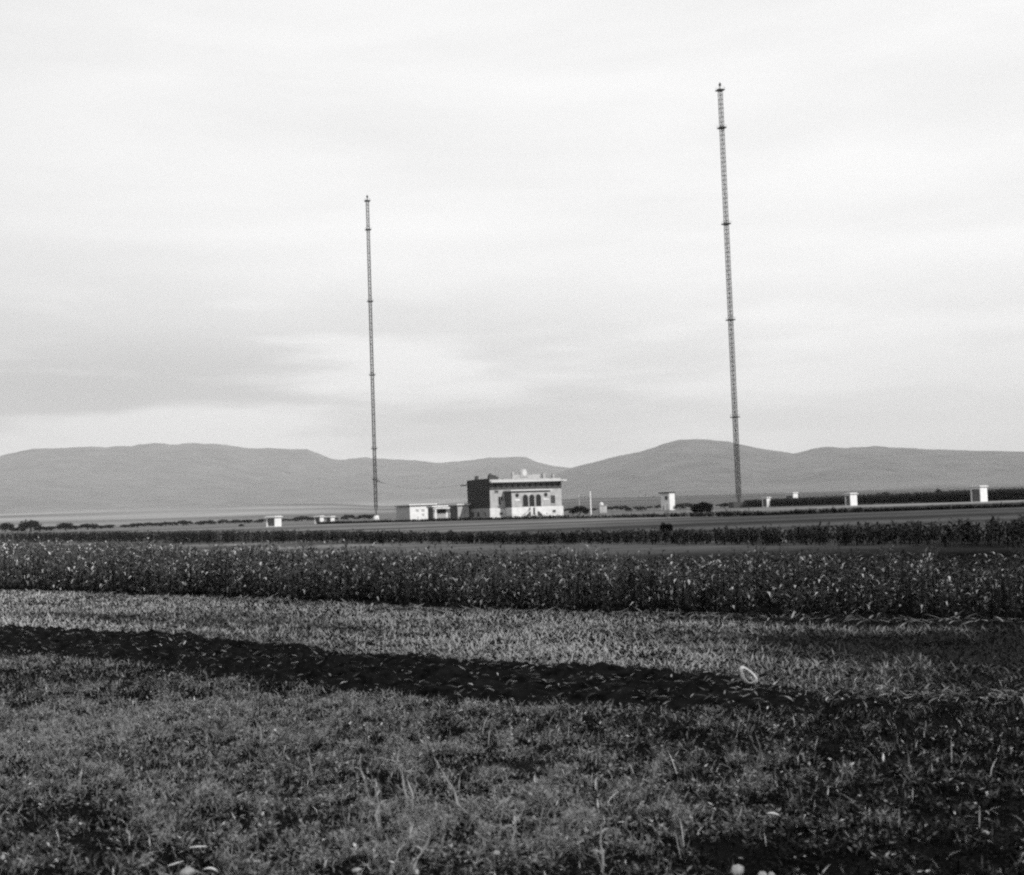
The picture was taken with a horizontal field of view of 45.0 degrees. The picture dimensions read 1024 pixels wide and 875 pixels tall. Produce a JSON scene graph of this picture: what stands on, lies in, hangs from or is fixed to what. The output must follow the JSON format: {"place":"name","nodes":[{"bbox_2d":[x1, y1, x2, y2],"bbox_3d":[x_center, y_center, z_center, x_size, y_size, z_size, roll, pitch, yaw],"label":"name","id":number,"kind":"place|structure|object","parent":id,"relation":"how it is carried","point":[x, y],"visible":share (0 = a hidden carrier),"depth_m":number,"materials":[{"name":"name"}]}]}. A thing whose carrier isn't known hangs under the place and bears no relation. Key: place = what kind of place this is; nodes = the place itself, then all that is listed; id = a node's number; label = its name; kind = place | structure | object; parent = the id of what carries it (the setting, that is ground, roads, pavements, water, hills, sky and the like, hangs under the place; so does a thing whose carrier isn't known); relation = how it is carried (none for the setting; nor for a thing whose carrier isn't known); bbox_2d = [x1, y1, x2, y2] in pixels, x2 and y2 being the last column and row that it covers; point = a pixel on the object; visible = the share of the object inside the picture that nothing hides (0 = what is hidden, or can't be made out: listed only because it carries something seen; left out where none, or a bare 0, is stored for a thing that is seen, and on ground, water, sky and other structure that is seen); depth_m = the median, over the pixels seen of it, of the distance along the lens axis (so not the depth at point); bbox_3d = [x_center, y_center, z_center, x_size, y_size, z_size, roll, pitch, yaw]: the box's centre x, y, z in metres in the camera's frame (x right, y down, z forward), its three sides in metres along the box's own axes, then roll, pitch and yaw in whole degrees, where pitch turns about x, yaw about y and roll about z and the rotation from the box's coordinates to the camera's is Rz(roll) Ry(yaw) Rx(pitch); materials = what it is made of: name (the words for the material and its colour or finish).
{"place":"outdoors","nodes":[
{"label":"outdoors","id":0,"kind":"place"},
{"bbox_2d":[0,621,1023,874],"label":"meadow grass","id":1,"kind":"structure","parent":0,"point":[582,813],"depth_m":7.28,"materials":[{"name":"plant"}]},
{"bbox_2d":[0,499,1023,874],"bbox_3d":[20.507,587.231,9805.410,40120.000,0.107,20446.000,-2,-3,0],"label":"ground","id":2,"kind":"structure","parent":0,"point":[710,523],"depth_m":11.05,"materials":[{"name":"plant"}]},
{"bbox_2d":[0,522,15,532],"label":"hedgerow tree","id":3,"kind":"object","parent":2,"relation":"on","point":[6,525],"visible":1,"depth_m":559.89,"materials":[{"name":"black plant"}]},
{"bbox_2d":[17,519,43,531],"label":"hedgerow tree","id":4,"kind":"object","parent":2,"relation":"on","point":[30,525],"visible":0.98,"depth_m":568.36,"materials":[{"name":"black plant"}]},
{"bbox_2d":[33,526,47,530],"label":"hedgerow tree","id":5,"kind":"object","parent":2,"relation":"on","point":[40,528],"visible":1,"depth_m":563.31,"materials":[{"name":"black plant"}]},
{"bbox_2d":[46,526,57,530],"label":"hedgerow tree","id":6,"kind":"object","parent":2,"relation":"on","point":[50,528],"visible":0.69,"depth_m":587.26,"materials":[{"name":"black plant"}]},
{"bbox_2d":[56,522,73,530],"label":"hedgerow tree","id":7,"kind":"object","parent":2,"relation":"on","point":[64,525],"visible":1,"depth_m":567.25,"materials":[{"name":"black plant"}]},
{"bbox_2d":[66,525,80,529],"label":"hedgerow tree","id":8,"kind":"object","parent":2,"relation":"on","point":[75,527],"visible":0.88,"depth_m":583.30,"materials":[{"name":"black plant"}]},
{"bbox_2d":[79,523,99,529],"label":"hedgerow tree","id":9,"kind":"object","parent":2,"relation":"on","point":[92,526],"visible":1,"depth_m":588.33,"materials":[{"name":"black plant"}]},
{"bbox_2d":[104,524,115,528],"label":"hedgerow tree","id":10,"kind":"object","parent":2,"relation":"on","point":[108,526],"visible":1,"depth_m":598.31,"materials":[{"name":"black plant"}]},
{"bbox_2d":[128,523,147,527],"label":"hedgerow tree","id":11,"kind":"object","parent":2,"relation":"on","point":[131,525],"visible":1,"depth_m":638.36,"materials":[{"name":"black plant"}]},
{"bbox_2d":[157,521,171,525],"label":"hedgerow tree","id":12,"kind":"object","parent":2,"relation":"on","point":[165,523],"visible":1,"depth_m":686.31,"materials":[{"name":"black plant"}]},
{"bbox_2d":[177,520,187,525],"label":"hedgerow tree","id":13,"kind":"object","parent":2,"relation":"on","point":[182,522],"visible":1,"depth_m":684.28,"materials":[{"name":"black plant"}]},
{"bbox_2d":[180,867,194,874],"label":"stone","id":14,"kind":"object","parent":2,"relation":"on","point":[189,870],"visible":0.97,"depth_m":5.49,"materials":[{"name":"grey stone"}]},
{"bbox_2d":[198,520,207,524],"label":"hedgerow tree","id":15,"kind":"object","parent":2,"relation":"on","point":[202,522],"visible":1,"depth_m":672.42,"materials":[{"name":"black plant"}]},
{"bbox_2d":[217,519,228,523],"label":"hedgerow tree","id":16,"kind":"object","parent":2,"relation":"on","point":[222,521],"visible":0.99,"depth_m":834.10,"materials":[{"name":"black plant"}]},
{"bbox_2d":[240,519,250,523],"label":"hedgerow tree","id":17,"kind":"object","parent":2,"relation":"on","point":[244,521],"visible":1,"depth_m":691.82,"materials":[{"name":"black plant"}]},
{"bbox_2d":[264,516,282,526],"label":"field hut","id":18,"kind":"object","parent":2,"relation":"on","point":[273,521],"visible":0.79,"depth_m":284.49,"materials":[{"name":"white wood"}]},
{"bbox_2d":[268,519,273,525],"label":"door","id":19,"kind":"structure","parent":18,"relation":"in","point":[270,521],"depth_m":284.56,"materials":[{"name":"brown wood"}]},
{"bbox_2d":[292,515,308,520],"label":"hedgerow tree","id":20,"kind":"object","parent":2,"relation":"on","point":[301,517],"visible":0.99,"depth_m":744.72,"materials":[{"name":"black plant"}]},
{"bbox_2d":[313,516,324,523],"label":"field hut","id":21,"kind":"object","parent":2,"relation":"on","point":[319,518],"visible":0.73,"depth_m":364.24,"materials":[{"name":"white wood"}]},
{"bbox_2d":[325,516,335,521],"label":"field hut","id":22,"kind":"object","parent":2,"relation":"on","point":[329,518],"visible":0.67,"depth_m":372.10,"materials":[{"name":"white wood"}]},
{"bbox_2d":[341,514,354,519],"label":"hedgerow tree","id":23,"kind":"object","parent":2,"relation":"on","point":[348,516],"visible":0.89,"depth_m":807.24,"materials":[{"name":"black plant"}]},
{"bbox_2d":[351,867,361,872],"bbox_3d":[-0.692,1.928,5.509,0.049,0.020,0.033,-9,-4,1],"label":"stone","id":24,"kind":"object","parent":2,"relation":"on","point":[356,869],"visible":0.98,"depth_m":5.50,"materials":[{"name":"grey stone"}]},
{"bbox_2d":[352,754,368,792],"bbox_3d":[-0.878,1.958,7.140,0.121,0.252,0.096,-2,-3,0],"label":"dry stalk","id":25,"kind":"object","parent":2,"relation":"on","point":[364,778],"visible":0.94,"depth_m":7.16,"materials":[{"name":"plant"}]},
{"bbox_2d":[358,514,372,519],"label":"hedgerow tree","id":26,"kind":"object","parent":2,"relation":"on","point":[364,516],"visible":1,"depth_m":658.84,"materials":[{"name":"black plant"}]},
{"bbox_2d":[364,195,378,518],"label":"radio mast","id":27,"kind":"object","parent":2,"relation":"on","point":[373,398],"visible":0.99,"depth_m":612.77,"materials":[{"name":"metal"}]},
{"bbox_2d":[374,786,384,835],"bbox_3d":[-0.666,1.898,6.307,0.036,0.251,0.093,-4,-4,35],"label":"dry stalk","id":28,"kind":"object","parent":2,"relation":"on","point":[377,812],"visible":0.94,"depth_m":6.28,"materials":[{"name":"plant"}]},
{"bbox_2d":[392,751,410,808],"bbox_3d":[-0.609,1.875,6.750,0.117,0.328,0.094,-4,-4,34],"label":"dry stalk","id":29,"kind":"object","parent":2,"relation":"on","point":[405,793],"visible":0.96,"depth_m":6.74,"materials":[{"name":"plant"}]},
{"bbox_2d":[395,504,436,519],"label":"outbuilding","id":30,"kind":"structure","parent":2,"relation":"on","point":[411,511],"depth_m":363.65,"materials":[{"name":"concrete"}]},
{"bbox_2d":[411,834,430,874],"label":"dry stalk","id":31,"kind":"object","parent":2,"relation":"on","point":[415,862],"visible":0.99,"depth_m":5.54,"materials":[{"name":"plant"}]},
{"bbox_2d":[426,505,449,518],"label":"outbuilding","id":32,"kind":"structure","parent":2,"relation":"on","point":[439,512],"depth_m":344.88,"materials":[{"name":"concrete"}]},
{"bbox_2d":[437,509,445,513],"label":"window","id":33,"kind":"structure","parent":32,"relation":"in","point":[439,511],"depth_m":344.89,"materials":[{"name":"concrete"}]},
{"bbox_2d":[434,758,466,813],"bbox_3d":[-0.329,1.879,6.664,0.179,0.319,0.087,-1,-4,-20],"label":"dry stalk","id":34,"kind":"object","parent":2,"relation":"on","point":[453,789],"visible":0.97,"depth_m":6.65,"materials":[{"name":"plant"}]},
{"bbox_2d":[448,504,470,518],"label":"outbuilding","id":35,"kind":"structure","parent":2,"relation":"on","point":[459,510],"depth_m":332.81,"materials":[{"name":"concrete"}]},
{"bbox_2d":[0,535,1023,621],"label":"leafy crop","id":36,"kind":"object","parent":2,"relation":"on","point":[147,568],"visible":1,"depth_m":21.65,"materials":[{"name":"grey plant"}]},
{"bbox_2d":[0,589,1023,700],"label":"stubble grass","id":37,"kind":"structure","parent":2,"relation":"on","point":[898,668],"depth_m":15.25,"materials":[{"name":"grey plant"}]},
{"bbox_2d":[0,515,1023,546],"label":"dark crop strip","id":38,"kind":"object","parent":2,"relation":"on","point":[916,532],"visible":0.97,"depth_m":54.38,"materials":[{"name":"black plant"}]},
{"bbox_2d":[461,469,566,518],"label":"station building","id":39,"kind":"structure","parent":2,"relation":"on","point":[520,495],"depth_m":323.97,"materials":[{"name":"paint"}]},
{"bbox_2d":[498,496,502,505],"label":"window","id":40,"kind":"structure","parent":39,"relation":"in","point":[501,497],"depth_m":323.12,"materials":[{"name":"grey glass"}]},
{"bbox_2d":[550,495,555,503],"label":"window","id":41,"kind":"structure","parent":39,"relation":"in","point":[552,497],"depth_m":329.42,"materials":[{"name":"grey glass"}]},
{"bbox_2d":[506,805,524,842],"bbox_3d":[0.011,1.875,5.964,0.070,0.204,0.102,0,-4,-35],"label":"dry stalk","id":42,"kind":"object","parent":2,"relation":"on","point":[515,820],"visible":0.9,"depth_m":5.96,"materials":[{"name":"plant"}]},
{"bbox_2d":[370,507,748,520],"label":"wire fence","id":43,"kind":"object","parent":2,"relation":"on","point":[586,512],"visible":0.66,"depth_m":206.82,"materials":[{"name":"grey metal"}]},
{"bbox_2d":[568,505,589,514],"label":"bush","id":44,"kind":"object","parent":2,"relation":"on","point":[578,509],"visible":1,"depth_m":324.86,"materials":[{"name":"black plant"}]},
{"bbox_2d":[590,491,591,514],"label":"utility pole","id":45,"kind":"object","parent":2,"relation":"on","point":[590,504],"visible":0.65,"depth_m":329.67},
{"bbox_2d":[596,824,606,871],"bbox_3d":[0.393,1.822,5.457,0.098,0.228,0.098,-2,-3,0],"label":"dry stalk","id":46,"kind":"object","parent":2,"relation":"on","point":[601,842],"visible":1,"depth_m":5.46,"materials":[{"name":"plant"}]},
{"bbox_2d":[597,502,606,512],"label":"kiosk","id":47,"kind":"object","parent":2,"relation":"on","point":[602,507],"visible":0.95,"depth_m":424.26,"materials":[{"name":"concrete"}]},
{"bbox_2d":[610,506,622,509],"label":"hedgerow tree","id":48,"kind":"object","parent":2,"relation":"on","point":[617,507],"visible":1,"depth_m":768.30,"materials":[{"name":"black plant"}]},
{"bbox_2d":[658,522,673,532],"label":"bush","id":49,"kind":"object","parent":2,"relation":"on","point":[667,526],"visible":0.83,"depth_m":65.95,"materials":[{"name":"black plant"}]},
{"bbox_2d":[658,492,675,509],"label":"transformer tower","id":50,"kind":"structure","parent":2,"relation":"on","point":[667,500],"depth_m":468.70,"materials":[{"name":"white concrete"}]},
{"bbox_2d":[317,501,1023,523],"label":"ditch weeds","id":51,"kind":"object","parent":2,"relation":"on","point":[826,510],"visible":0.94,"depth_m":158.25,"materials":[{"name":"grey plant"}]},
{"bbox_2d":[673,504,685,509],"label":"bush","id":52,"kind":"object","parent":2,"relation":"on","point":[680,506],"visible":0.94,"depth_m":448.61,"materials":[{"name":"black plant"}]},
{"bbox_2d":[679,503,692,507],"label":"hedgerow tree","id":53,"kind":"object","parent":2,"relation":"on","point":[689,505],"visible":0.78,"depth_m":733.60,"materials":[{"name":"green plant"}]},
{"bbox_2d":[690,501,712,513],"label":"bush","id":54,"kind":"object","parent":2,"relation":"on","point":[704,506],"visible":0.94,"depth_m":177.47,"materials":[{"name":"black plant"}]},
{"bbox_2d":[719,502,728,507],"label":"bush","id":55,"kind":"object","parent":2,"relation":"on","point":[724,504],"visible":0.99,"depth_m":457.98,"materials":[{"name":"black plant"}]},
{"bbox_2d":[715,82,740,501],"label":"radio mast","id":56,"kind":"object","parent":2,"relation":"on","point":[731,320],"visible":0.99,"depth_m":472.90,"materials":[{"name":"metal"}]},
{"bbox_2d":[730,864,743,874],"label":"stone","id":57,"kind":"object","parent":2,"relation":"on","point":[737,869],"visible":1,"depth_m":5.29,"materials":[{"name":"grey stone"}]},
{"bbox_2d":[728,501,745,507],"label":"mast enclosure","id":58,"kind":"object","parent":2,"relation":"on","point":[735,504],"visible":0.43,"depth_m":465.60,"materials":[{"name":"grey wood"}]},
{"bbox_2d":[762,497,771,506],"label":"field hut","id":59,"kind":"object","parent":2,"relation":"on","point":[766,501],"visible":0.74,"depth_m":430.98,"materials":[{"name":"white wood"}]},
{"bbox_2d":[785,492,797,498],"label":"field hut","id":60,"kind":"object","parent":2,"relation":"on","point":[791,495],"visible":0.55,"depth_m":498.25,"materials":[{"name":"white wood"}]},
{"bbox_2d":[844,493,857,505],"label":"field hut","id":61,"kind":"object","parent":2,"relation":"on","point":[850,499],"visible":0.79,"depth_m":324.70,"materials":[{"name":"white wood"}]},
{"bbox_2d":[846,496,849,504],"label":"door","id":62,"kind":"structure","parent":61,"relation":"in","point":[847,497],"depth_m":324.71,"materials":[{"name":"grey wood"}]},
{"bbox_2d":[743,487,1023,507],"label":"maize field","id":63,"kind":"structure","parent":2,"relation":"on","point":[999,494],"depth_m":340.65,"materials":[{"name":"black plant"}]},
{"bbox_2d":[969,485,988,501],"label":"field hut","id":64,"kind":"object","parent":2,"relation":"on","point":[978,493],"visible":0.77,"depth_m":294.38,"materials":[{"name":"white wood"}]},
{"bbox_2d":[972,490,979,500],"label":"door","id":65,"kind":"structure","parent":64,"relation":"in","point":[976,494],"depth_m":294.78,"materials":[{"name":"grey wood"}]},
{"bbox_2d":[0,439,1023,530],"bbox_3d":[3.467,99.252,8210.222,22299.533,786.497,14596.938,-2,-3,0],"label":"hills","id":66,"kind":"structure","parent":0,"point":[117,486],"depth_m":9160.15,"materials":[{"name":"grey"}]},
{"bbox_2d":[0,624,1023,711],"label":"ploughed soil","id":67,"kind":"structure","parent":0,"point":[522,688],"depth_m":11.71,"materials":[{"name":"black soil"}]},
{"bbox_2d":[0,589,1023,704],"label":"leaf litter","id":68,"kind":"object","parent":67,"relation":"on","point":[1001,694],"visible":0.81,"depth_m":12.76,"materials":[{"name":"grey plant"}]},
{"bbox_2d":[740,666,757,684],"bbox_3d":[2.044,2.053,10.633,0.156,0.171,0.064,-2,-3,0],"label":"curled husk","id":69,"kind":"object","parent":67,"relation":"on","point":[754,682],"visible":0.99,"depth_m":10.62,"materials":[{"name":"plant"}]},
{"bbox_2d":[0,0,1023,467],"label":"sky","id":70,"kind":"structure","parent":0,"point":[185,185],"materials":[{"name":"white"}]}
]}

